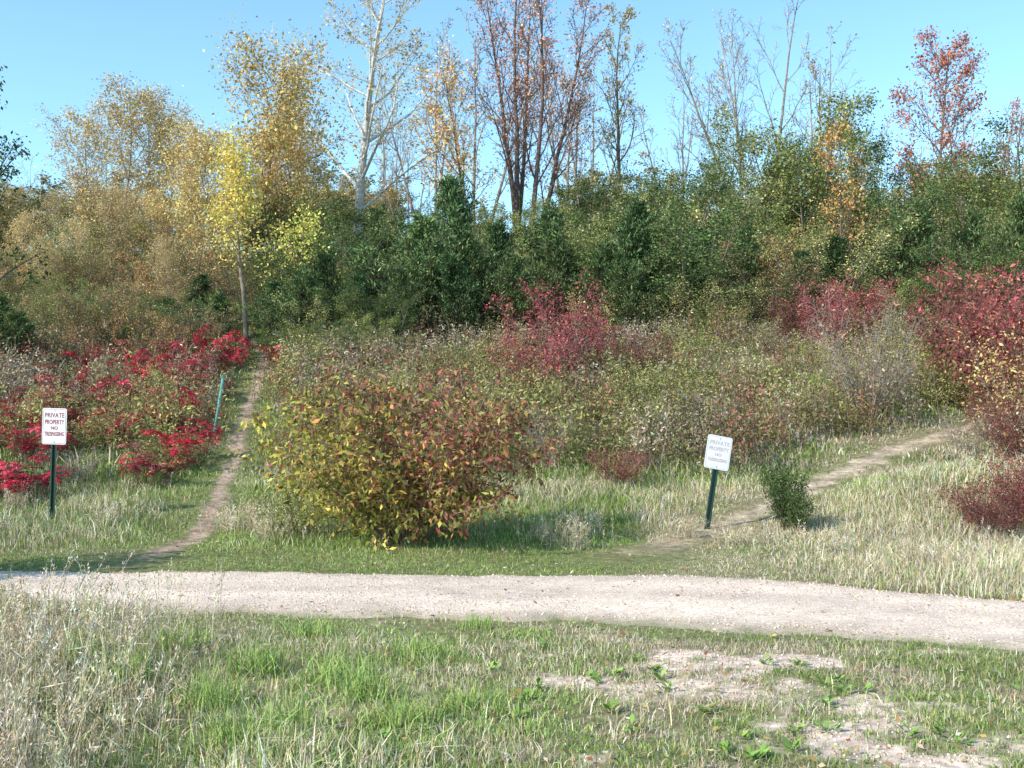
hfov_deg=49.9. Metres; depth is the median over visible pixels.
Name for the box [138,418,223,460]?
sumac shrub
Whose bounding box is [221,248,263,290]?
buckthorn tree
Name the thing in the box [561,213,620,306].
buckthorn tree
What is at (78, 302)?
buckthorn tree
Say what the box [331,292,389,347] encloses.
buckthorn tree
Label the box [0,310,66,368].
cedar tree
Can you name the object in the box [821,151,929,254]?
buckthorn tree
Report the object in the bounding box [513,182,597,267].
buckthorn tree
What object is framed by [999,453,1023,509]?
maroon shrub
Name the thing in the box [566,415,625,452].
bramble shrub
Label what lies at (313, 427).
bramble shrub
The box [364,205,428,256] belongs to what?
buckthorn tree
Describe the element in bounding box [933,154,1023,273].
buckthorn tree
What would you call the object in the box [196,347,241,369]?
honeysuckle shrub
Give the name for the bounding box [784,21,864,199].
bare tree
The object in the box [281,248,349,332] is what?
cedar tree
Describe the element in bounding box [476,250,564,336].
cedar tree
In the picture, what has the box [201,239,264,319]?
buckthorn tree
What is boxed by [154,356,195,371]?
bramble shrub
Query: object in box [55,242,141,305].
buckthorn tree
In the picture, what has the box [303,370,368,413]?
honeysuckle shrub
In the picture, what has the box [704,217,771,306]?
cedar tree
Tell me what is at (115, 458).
grass
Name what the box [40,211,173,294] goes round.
buckthorn tree
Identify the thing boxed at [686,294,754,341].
honeysuckle shrub
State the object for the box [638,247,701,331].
cedar tree
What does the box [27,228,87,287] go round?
buckthorn tree
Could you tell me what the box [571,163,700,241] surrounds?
buckthorn tree
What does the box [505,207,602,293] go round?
buckthorn tree
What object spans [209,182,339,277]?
buckthorn tree
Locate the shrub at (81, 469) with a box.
[23,442,119,483]
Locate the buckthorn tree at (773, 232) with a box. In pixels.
[722,207,855,294]
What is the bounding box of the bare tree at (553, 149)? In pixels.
[531,21,603,237]
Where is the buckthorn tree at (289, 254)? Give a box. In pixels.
[270,239,334,276]
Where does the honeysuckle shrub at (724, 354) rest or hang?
on the ground at (564, 676)
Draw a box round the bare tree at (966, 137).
[920,72,1019,219]
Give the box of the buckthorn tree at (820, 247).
[776,225,865,285]
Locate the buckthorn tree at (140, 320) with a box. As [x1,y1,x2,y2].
[79,294,162,349]
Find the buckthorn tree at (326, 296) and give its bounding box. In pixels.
[302,279,363,341]
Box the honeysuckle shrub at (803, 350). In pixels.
[783,337,835,369]
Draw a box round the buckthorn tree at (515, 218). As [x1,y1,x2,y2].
[492,193,578,266]
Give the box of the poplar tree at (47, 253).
[20,233,71,298]
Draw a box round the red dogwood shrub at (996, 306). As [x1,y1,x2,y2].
[953,266,1023,401]
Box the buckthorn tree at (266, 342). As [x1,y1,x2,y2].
[252,334,297,363]
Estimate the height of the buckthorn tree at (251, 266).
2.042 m
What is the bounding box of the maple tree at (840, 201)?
[807,112,877,281]
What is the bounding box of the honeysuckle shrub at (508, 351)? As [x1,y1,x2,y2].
[481,335,530,367]
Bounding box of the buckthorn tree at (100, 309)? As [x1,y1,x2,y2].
[79,289,156,355]
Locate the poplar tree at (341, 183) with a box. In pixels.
[328,173,355,240]
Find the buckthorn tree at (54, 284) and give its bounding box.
[24,271,92,324]
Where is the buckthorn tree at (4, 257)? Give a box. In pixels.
[0,239,95,295]
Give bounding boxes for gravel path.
[0,571,1023,650]
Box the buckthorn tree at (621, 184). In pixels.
[579,172,679,240]
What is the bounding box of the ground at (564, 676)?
[0,250,1023,767]
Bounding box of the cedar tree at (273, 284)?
[247,279,289,339]
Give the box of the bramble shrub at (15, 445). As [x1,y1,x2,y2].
[0,427,42,460]
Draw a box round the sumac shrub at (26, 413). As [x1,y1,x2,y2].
[0,396,74,432]
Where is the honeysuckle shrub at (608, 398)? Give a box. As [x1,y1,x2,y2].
[557,385,633,423]
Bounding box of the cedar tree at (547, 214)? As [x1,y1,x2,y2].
[506,199,579,326]
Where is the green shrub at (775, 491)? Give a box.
[756,457,812,530]
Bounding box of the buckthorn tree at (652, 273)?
[637,266,677,323]
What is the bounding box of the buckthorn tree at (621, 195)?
[581,165,732,260]
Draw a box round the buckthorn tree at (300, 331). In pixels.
[285,325,342,360]
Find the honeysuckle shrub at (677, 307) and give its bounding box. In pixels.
[636,269,730,339]
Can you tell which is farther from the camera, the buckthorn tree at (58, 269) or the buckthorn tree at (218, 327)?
the buckthorn tree at (58, 269)
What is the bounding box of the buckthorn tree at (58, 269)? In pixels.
[42,245,109,302]
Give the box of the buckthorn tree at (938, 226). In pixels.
[845,219,953,305]
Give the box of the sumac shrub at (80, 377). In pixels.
[72,367,114,390]
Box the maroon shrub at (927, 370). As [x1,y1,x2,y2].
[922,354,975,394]
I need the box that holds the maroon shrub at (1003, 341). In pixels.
[925,274,1023,422]
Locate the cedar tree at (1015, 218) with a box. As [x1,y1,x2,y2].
[943,191,1023,303]
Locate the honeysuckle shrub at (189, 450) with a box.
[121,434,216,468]
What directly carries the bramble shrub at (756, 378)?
on the ground at (564, 676)
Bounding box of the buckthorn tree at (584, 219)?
[563,198,624,269]
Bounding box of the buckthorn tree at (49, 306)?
[17,283,120,356]
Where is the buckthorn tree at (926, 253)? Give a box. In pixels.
[905,227,1023,320]
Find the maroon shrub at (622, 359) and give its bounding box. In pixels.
[581,336,653,390]
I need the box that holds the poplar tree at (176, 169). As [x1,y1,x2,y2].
[141,105,209,240]
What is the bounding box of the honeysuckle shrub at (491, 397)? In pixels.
[455,378,528,422]
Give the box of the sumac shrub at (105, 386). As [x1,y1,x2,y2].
[90,376,146,413]
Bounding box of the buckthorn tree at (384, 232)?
[302,215,402,286]
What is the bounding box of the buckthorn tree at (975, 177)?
[877,153,1023,280]
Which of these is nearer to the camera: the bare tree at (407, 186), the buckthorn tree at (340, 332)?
the buckthorn tree at (340, 332)
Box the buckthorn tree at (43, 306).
[0,284,114,343]
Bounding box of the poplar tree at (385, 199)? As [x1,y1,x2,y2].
[366,187,402,215]
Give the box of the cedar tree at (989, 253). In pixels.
[971,237,1023,284]
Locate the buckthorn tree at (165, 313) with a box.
[125,302,183,350]
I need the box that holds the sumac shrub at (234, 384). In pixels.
[197,374,236,397]
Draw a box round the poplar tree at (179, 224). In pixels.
[166,145,225,279]
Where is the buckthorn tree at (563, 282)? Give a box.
[548,280,594,334]
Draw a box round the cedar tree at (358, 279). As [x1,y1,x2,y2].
[316,273,398,337]
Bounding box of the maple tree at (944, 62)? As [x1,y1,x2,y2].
[882,25,990,273]
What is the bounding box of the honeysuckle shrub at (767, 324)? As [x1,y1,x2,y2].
[745,312,798,338]
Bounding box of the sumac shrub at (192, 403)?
[172,387,224,427]
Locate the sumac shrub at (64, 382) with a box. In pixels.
[24,365,70,392]
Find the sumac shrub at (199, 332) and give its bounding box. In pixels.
[190,324,239,351]
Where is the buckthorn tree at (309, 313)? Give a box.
[266,290,368,348]
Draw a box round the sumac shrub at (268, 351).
[254,344,294,367]
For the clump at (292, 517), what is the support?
on the ground at (564, 676)
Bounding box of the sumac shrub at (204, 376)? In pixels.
[149,373,211,409]
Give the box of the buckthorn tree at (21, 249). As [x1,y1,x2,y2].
[2,230,47,292]
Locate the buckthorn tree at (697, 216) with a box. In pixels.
[612,185,719,287]
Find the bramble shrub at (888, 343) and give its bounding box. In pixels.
[858,327,920,365]
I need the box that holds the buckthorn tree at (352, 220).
[280,190,370,280]
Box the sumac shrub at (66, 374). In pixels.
[55,371,103,393]
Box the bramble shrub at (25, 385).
[1,375,63,401]
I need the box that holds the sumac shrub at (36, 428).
[0,422,78,462]
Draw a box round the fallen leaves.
[0,466,1023,767]
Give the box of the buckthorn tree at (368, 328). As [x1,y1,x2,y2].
[338,313,400,356]
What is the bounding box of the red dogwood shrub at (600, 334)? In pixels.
[557,312,625,375]
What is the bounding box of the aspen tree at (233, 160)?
[189,123,293,355]
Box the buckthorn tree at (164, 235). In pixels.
[150,224,219,292]
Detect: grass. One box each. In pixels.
[0,316,1023,482]
[0,444,1022,767]
[0,450,1023,601]
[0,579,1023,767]
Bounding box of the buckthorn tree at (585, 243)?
[565,231,662,319]
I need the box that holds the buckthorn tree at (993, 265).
[902,259,1008,320]
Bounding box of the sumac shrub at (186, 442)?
[132,426,206,472]
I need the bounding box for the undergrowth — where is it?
[0,278,1023,480]
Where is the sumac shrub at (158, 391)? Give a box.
[113,388,165,437]
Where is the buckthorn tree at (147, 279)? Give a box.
[129,258,188,300]
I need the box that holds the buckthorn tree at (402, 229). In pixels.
[379,210,446,277]
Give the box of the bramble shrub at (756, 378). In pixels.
[726,363,786,398]
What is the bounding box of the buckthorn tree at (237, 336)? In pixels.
[197,333,246,353]
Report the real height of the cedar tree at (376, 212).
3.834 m
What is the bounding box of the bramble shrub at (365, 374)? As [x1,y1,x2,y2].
[345,364,395,379]
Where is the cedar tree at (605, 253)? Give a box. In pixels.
[526,238,651,338]
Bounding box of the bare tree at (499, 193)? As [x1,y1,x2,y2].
[408,7,539,232]
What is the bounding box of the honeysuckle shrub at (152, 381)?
[107,359,197,416]
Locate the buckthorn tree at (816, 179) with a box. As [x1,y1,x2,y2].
[705,86,890,281]
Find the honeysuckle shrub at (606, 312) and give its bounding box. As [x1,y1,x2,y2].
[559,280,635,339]
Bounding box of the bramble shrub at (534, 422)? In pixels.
[499,403,555,446]
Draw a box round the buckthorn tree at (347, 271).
[335,254,392,295]
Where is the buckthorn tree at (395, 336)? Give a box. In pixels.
[349,330,425,358]
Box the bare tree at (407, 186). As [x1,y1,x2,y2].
[375,124,443,234]
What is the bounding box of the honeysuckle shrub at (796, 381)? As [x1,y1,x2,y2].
[756,374,822,393]
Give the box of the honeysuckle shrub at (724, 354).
[710,341,762,370]
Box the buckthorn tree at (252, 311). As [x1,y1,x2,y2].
[238,298,271,328]
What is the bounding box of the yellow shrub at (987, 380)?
[947,312,1023,453]
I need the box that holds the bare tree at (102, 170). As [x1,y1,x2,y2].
[76,132,130,237]
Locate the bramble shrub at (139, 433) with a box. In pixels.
[95,418,149,446]
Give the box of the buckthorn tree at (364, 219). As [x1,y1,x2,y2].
[351,195,442,262]
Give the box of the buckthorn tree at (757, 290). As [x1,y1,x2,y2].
[699,276,772,334]
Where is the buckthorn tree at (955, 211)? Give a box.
[902,198,1013,281]
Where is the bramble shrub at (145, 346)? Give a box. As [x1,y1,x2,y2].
[125,333,174,363]
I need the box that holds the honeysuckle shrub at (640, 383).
[596,356,676,417]
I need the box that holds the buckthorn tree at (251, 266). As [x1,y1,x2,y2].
[242,249,283,295]
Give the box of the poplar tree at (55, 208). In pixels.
[35,184,83,262]
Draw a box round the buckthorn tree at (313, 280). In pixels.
[265,274,347,294]
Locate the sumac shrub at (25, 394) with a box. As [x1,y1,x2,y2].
[4,375,67,409]
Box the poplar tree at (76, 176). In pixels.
[30,93,133,252]
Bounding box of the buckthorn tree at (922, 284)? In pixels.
[897,258,968,320]
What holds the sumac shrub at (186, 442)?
on the ground at (564, 676)
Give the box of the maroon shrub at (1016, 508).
[938,468,1023,540]
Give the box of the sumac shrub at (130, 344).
[108,339,155,376]
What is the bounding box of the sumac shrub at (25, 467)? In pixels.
[0,462,62,497]
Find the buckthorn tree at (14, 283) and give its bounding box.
[0,277,32,313]
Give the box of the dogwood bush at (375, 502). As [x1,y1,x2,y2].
[227,359,562,552]
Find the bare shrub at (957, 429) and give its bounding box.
[931,400,1016,452]
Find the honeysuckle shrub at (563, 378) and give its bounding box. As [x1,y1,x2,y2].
[523,366,591,393]
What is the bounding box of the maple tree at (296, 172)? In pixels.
[244,102,350,253]
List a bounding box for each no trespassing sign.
[42,408,66,522]
[704,434,732,528]
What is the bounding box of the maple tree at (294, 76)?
[199,3,361,287]
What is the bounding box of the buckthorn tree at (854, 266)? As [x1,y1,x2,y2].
[749,208,925,317]
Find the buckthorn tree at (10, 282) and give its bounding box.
[0,262,47,296]
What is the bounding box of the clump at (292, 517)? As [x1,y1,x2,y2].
[240,476,351,536]
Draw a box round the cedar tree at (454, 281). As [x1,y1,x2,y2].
[410,250,498,347]
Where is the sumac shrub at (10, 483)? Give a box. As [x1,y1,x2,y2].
[0,455,74,502]
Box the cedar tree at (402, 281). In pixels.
[385,263,432,346]
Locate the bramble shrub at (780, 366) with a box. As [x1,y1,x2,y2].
[738,356,800,382]
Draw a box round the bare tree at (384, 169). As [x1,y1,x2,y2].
[369,87,415,223]
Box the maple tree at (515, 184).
[449,0,612,254]
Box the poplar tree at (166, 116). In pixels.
[95,71,198,252]
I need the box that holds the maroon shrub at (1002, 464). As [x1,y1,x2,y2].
[971,448,1023,516]
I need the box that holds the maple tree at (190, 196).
[135,106,257,291]
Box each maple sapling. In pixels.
[0,253,52,306]
[28,323,76,371]
[50,304,108,362]
[89,288,156,364]
[114,252,171,303]
[132,301,197,366]
[739,214,817,306]
[819,161,896,312]
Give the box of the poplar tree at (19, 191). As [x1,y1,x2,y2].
[0,180,36,253]
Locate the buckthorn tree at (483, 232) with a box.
[469,204,535,271]
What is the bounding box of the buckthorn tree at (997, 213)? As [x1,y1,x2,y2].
[964,201,1012,259]
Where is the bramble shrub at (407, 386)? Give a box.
[365,372,430,409]
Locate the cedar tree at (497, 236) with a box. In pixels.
[474,219,542,334]
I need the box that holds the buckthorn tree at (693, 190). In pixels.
[614,148,741,284]
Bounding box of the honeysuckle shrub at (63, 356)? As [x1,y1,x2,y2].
[35,338,87,370]
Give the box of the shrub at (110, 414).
[79,404,142,425]
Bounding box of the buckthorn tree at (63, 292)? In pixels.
[21,286,67,335]
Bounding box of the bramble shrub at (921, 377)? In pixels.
[891,367,950,394]
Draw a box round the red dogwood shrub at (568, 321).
[478,267,615,381]
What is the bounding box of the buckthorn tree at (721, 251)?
[680,226,762,304]
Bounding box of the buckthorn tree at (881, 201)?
[825,169,953,304]
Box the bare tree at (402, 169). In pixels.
[367,14,482,214]
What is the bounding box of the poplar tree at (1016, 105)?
[991,97,1023,201]
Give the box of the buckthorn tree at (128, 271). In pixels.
[35,234,154,304]
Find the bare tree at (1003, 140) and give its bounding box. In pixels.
[972,102,1023,198]
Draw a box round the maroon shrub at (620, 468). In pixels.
[580,447,655,484]
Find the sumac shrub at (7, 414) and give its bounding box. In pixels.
[0,399,21,441]
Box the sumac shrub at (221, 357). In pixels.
[184,345,244,379]
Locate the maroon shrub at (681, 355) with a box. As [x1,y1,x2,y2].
[662,347,697,369]
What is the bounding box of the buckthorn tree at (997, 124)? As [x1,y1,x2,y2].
[937,108,1023,223]
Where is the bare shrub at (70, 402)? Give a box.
[40,390,89,412]
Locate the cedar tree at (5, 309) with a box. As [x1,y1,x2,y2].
[0,292,37,366]
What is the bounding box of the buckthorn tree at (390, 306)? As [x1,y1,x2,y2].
[339,281,423,350]
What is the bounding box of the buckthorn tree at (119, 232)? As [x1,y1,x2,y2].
[94,210,165,292]
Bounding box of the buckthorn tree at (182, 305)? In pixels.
[173,294,252,334]
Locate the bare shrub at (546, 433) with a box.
[519,399,580,468]
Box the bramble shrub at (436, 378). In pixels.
[407,363,462,405]
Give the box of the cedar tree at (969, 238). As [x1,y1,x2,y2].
[938,206,996,306]
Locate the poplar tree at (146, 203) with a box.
[119,187,177,286]
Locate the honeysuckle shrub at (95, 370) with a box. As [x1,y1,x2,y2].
[64,358,130,391]
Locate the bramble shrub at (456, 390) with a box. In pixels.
[425,370,495,422]
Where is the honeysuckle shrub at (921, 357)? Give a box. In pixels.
[906,338,952,372]
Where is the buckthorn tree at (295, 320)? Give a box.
[258,306,309,343]
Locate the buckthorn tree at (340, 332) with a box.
[309,319,362,359]
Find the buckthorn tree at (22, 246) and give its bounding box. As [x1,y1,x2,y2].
[12,241,62,287]
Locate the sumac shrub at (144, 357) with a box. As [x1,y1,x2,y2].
[120,349,169,394]
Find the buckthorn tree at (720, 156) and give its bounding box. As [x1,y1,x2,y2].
[689,129,794,258]
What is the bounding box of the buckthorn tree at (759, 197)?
[646,170,790,289]
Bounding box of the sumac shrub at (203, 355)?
[183,353,222,384]
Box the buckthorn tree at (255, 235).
[245,223,329,274]
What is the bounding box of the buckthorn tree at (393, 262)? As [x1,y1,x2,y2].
[350,249,417,295]
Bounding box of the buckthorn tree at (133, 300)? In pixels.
[106,287,157,321]
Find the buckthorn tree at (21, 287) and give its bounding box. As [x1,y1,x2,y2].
[0,266,44,309]
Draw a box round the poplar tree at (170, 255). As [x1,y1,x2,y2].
[142,234,185,298]
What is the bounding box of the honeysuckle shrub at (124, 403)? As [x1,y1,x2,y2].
[98,383,181,431]
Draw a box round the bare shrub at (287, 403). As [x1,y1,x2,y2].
[271,390,318,418]
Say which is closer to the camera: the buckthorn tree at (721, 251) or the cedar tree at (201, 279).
the cedar tree at (201, 279)
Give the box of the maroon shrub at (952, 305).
[897,246,1023,401]
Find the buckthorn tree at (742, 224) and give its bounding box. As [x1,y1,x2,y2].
[709,200,784,289]
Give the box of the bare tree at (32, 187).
[14,156,52,250]
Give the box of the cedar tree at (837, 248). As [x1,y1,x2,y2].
[809,233,878,306]
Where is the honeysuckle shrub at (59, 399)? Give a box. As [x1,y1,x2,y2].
[13,376,90,418]
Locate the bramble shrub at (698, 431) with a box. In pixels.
[653,417,710,452]
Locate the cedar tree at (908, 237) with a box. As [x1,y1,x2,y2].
[862,196,963,312]
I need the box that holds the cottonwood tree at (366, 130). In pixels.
[234,0,473,249]
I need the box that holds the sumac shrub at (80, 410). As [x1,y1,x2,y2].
[23,407,90,446]
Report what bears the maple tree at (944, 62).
on the ground at (564, 676)
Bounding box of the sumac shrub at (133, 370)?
[114,367,178,406]
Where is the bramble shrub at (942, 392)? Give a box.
[918,381,965,403]
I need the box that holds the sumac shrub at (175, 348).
[157,345,209,370]
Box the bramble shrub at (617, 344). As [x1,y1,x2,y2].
[600,335,631,356]
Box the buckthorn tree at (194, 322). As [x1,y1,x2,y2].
[146,304,241,352]
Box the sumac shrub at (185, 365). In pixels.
[154,354,202,387]
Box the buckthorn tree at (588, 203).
[548,155,642,265]
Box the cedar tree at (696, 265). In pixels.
[665,226,735,309]
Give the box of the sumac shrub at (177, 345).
[168,339,211,362]
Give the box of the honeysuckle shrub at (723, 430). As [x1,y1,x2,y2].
[676,417,756,441]
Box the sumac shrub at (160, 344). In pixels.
[150,342,177,364]
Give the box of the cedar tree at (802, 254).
[754,248,826,331]
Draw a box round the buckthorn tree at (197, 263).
[116,224,233,299]
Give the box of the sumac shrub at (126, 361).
[100,355,161,373]
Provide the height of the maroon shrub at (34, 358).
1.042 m
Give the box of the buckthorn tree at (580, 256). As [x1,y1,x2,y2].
[539,242,588,281]
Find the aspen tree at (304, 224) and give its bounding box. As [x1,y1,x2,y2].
[244,200,348,289]
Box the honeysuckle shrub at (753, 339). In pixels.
[719,324,783,354]
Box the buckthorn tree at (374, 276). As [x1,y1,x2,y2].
[343,260,411,318]
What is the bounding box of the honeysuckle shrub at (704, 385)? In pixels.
[635,372,711,410]
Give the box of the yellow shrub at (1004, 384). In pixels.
[974,342,1023,443]
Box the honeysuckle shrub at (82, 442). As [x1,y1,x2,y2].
[24,421,118,452]
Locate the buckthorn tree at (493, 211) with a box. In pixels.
[475,206,529,264]
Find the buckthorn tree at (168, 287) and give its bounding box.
[116,269,203,318]
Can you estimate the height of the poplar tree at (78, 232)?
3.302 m
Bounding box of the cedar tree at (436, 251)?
[415,237,474,341]
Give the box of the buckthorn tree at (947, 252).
[923,235,986,296]
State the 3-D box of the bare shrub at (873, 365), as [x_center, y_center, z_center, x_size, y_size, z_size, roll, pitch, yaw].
[6.439,-0.498,20.347,2.410,2.838,3.134,0,-1,26]
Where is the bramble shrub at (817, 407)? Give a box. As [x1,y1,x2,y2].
[797,396,847,421]
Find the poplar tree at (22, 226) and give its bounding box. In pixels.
[0,207,45,283]
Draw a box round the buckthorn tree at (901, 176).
[878,151,1017,258]
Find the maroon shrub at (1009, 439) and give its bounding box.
[972,390,1023,460]
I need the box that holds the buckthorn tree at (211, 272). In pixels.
[182,243,244,291]
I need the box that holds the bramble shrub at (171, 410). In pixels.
[140,399,195,428]
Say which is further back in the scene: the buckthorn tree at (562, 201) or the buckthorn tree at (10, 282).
the buckthorn tree at (562, 201)
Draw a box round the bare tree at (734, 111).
[655,0,822,223]
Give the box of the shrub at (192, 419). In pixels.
[155,398,233,439]
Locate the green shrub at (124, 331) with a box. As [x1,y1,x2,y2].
[103,323,144,362]
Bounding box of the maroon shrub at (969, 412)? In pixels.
[959,386,1021,439]
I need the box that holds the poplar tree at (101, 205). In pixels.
[79,178,142,281]
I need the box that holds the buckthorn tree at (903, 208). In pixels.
[865,187,935,267]
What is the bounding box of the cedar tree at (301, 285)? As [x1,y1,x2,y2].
[238,267,356,340]
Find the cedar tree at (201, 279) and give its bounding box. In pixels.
[167,273,214,331]
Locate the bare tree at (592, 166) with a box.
[541,58,639,235]
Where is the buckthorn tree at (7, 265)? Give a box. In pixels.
[0,242,26,284]
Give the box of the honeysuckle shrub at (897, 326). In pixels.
[882,316,927,337]
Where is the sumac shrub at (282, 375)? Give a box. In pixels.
[269,367,319,386]
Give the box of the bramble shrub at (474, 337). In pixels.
[450,327,496,351]
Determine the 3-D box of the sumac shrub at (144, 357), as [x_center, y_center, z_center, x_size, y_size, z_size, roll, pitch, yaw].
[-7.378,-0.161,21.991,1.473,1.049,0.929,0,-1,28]
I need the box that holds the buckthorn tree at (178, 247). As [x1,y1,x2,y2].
[109,238,193,292]
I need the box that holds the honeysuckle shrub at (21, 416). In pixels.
[0,399,52,448]
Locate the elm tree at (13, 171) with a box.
[0,66,51,286]
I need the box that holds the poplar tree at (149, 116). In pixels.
[76,70,180,256]
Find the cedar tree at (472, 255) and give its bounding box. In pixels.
[434,230,547,339]
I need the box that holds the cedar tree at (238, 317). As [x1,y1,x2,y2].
[206,298,266,330]
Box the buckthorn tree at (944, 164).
[903,149,1023,274]
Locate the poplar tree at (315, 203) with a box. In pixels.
[295,186,327,255]
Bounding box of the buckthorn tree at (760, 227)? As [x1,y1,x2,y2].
[748,201,834,302]
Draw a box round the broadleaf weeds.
[227,637,1023,762]
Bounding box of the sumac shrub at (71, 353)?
[59,344,104,370]
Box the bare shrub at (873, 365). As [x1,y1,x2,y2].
[795,282,928,423]
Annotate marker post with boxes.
[212,376,224,434]
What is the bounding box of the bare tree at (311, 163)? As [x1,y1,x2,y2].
[265,108,337,226]
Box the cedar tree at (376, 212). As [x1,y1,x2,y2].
[348,201,408,277]
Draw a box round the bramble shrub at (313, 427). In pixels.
[284,410,353,441]
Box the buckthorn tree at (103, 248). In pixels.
[86,231,139,286]
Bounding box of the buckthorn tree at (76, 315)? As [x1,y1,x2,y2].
[50,282,131,350]
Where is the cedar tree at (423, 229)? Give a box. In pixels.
[347,211,500,339]
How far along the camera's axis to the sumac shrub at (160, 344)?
24.71 m
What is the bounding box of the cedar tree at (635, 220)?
[589,195,687,319]
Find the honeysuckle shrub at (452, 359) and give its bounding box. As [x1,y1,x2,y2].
[426,348,483,375]
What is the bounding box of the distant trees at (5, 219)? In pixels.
[0,143,1022,260]
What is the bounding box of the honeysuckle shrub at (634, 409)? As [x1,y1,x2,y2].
[615,396,682,437]
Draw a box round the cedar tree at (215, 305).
[185,290,239,337]
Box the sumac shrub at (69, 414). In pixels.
[40,396,109,435]
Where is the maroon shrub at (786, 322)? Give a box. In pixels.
[767,289,826,348]
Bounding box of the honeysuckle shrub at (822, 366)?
[805,348,861,375]
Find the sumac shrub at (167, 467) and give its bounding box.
[114,443,191,487]
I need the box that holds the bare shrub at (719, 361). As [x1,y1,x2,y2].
[695,355,739,373]
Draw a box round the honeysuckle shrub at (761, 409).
[727,396,792,425]
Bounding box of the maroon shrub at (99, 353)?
[65,340,115,372]
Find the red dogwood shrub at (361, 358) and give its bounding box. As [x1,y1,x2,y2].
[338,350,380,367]
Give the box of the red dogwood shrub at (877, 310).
[812,267,901,346]
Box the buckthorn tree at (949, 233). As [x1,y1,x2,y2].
[927,206,1020,294]
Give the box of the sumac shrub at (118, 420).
[77,409,143,451]
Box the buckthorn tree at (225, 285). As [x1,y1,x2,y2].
[211,254,295,320]
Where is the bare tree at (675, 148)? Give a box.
[630,65,711,202]
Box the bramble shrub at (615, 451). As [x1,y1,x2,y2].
[596,434,680,468]
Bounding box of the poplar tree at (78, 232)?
[46,213,94,292]
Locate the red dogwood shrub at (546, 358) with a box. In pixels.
[484,326,581,393]
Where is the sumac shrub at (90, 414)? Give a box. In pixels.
[68,403,118,428]
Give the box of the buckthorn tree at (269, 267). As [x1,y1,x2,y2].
[244,237,340,336]
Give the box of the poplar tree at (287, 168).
[259,135,309,227]
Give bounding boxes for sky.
[0,0,1023,249]
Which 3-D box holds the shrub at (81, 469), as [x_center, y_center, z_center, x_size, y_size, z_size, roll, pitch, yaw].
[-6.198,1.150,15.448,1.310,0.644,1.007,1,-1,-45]
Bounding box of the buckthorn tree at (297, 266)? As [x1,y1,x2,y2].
[243,247,307,298]
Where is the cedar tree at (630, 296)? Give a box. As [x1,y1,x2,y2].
[593,247,658,336]
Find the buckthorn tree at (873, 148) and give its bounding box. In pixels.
[754,114,901,263]
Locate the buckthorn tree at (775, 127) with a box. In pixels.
[714,82,880,244]
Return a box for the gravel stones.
[0,570,1023,767]
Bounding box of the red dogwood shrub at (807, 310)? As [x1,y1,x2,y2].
[787,277,871,353]
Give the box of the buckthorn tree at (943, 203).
[855,179,963,291]
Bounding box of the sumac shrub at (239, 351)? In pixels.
[213,330,251,368]
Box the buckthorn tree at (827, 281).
[811,274,866,317]
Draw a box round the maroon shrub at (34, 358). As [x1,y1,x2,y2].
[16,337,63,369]
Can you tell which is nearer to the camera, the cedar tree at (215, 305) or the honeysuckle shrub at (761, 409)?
the honeysuckle shrub at (761, 409)
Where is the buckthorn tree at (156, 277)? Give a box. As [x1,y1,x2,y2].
[131,260,201,299]
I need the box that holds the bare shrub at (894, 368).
[827,326,926,411]
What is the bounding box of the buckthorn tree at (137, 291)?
[96,276,151,327]
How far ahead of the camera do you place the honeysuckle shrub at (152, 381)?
19.86 m
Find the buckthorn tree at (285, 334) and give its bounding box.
[271,321,325,354]
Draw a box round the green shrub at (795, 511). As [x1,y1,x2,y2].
[782,486,820,530]
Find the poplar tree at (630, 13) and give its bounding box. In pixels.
[581,2,651,210]
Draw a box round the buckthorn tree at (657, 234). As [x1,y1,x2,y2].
[636,184,771,337]
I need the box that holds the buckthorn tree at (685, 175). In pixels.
[652,148,819,251]
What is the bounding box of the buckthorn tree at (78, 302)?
[53,291,113,326]
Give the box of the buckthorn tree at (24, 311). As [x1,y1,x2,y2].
[0,301,48,330]
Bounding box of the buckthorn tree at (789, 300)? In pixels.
[702,239,828,337]
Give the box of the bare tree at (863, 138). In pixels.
[832,79,894,220]
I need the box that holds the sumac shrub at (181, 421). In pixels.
[135,396,195,438]
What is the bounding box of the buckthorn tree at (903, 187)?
[796,179,911,283]
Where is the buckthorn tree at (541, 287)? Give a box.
[492,265,560,325]
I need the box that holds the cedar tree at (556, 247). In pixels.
[519,216,590,326]
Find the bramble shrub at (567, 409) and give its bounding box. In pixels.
[539,398,595,432]
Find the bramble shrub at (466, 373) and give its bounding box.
[447,354,508,391]
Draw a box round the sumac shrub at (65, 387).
[31,373,100,411]
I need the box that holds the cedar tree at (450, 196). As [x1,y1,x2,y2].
[390,170,533,283]
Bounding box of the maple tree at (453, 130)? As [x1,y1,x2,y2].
[398,35,511,218]
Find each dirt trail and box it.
[123,332,272,560]
[604,412,1023,556]
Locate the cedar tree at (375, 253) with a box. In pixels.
[312,243,398,316]
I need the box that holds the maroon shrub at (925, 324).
[897,283,1019,378]
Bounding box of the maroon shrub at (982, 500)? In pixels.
[929,478,1023,527]
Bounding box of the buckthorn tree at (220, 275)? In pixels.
[174,267,229,302]
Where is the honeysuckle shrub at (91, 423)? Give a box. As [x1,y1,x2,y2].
[66,406,137,451]
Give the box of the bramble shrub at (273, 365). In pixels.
[255,360,293,373]
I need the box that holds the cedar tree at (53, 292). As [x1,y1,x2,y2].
[28,284,91,305]
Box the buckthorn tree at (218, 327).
[158,305,237,353]
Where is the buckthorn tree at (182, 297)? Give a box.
[147,289,210,312]
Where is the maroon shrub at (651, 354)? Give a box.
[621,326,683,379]
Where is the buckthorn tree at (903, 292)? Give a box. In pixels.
[861,277,929,325]
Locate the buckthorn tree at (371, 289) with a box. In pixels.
[364,277,379,309]
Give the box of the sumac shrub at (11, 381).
[0,374,28,391]

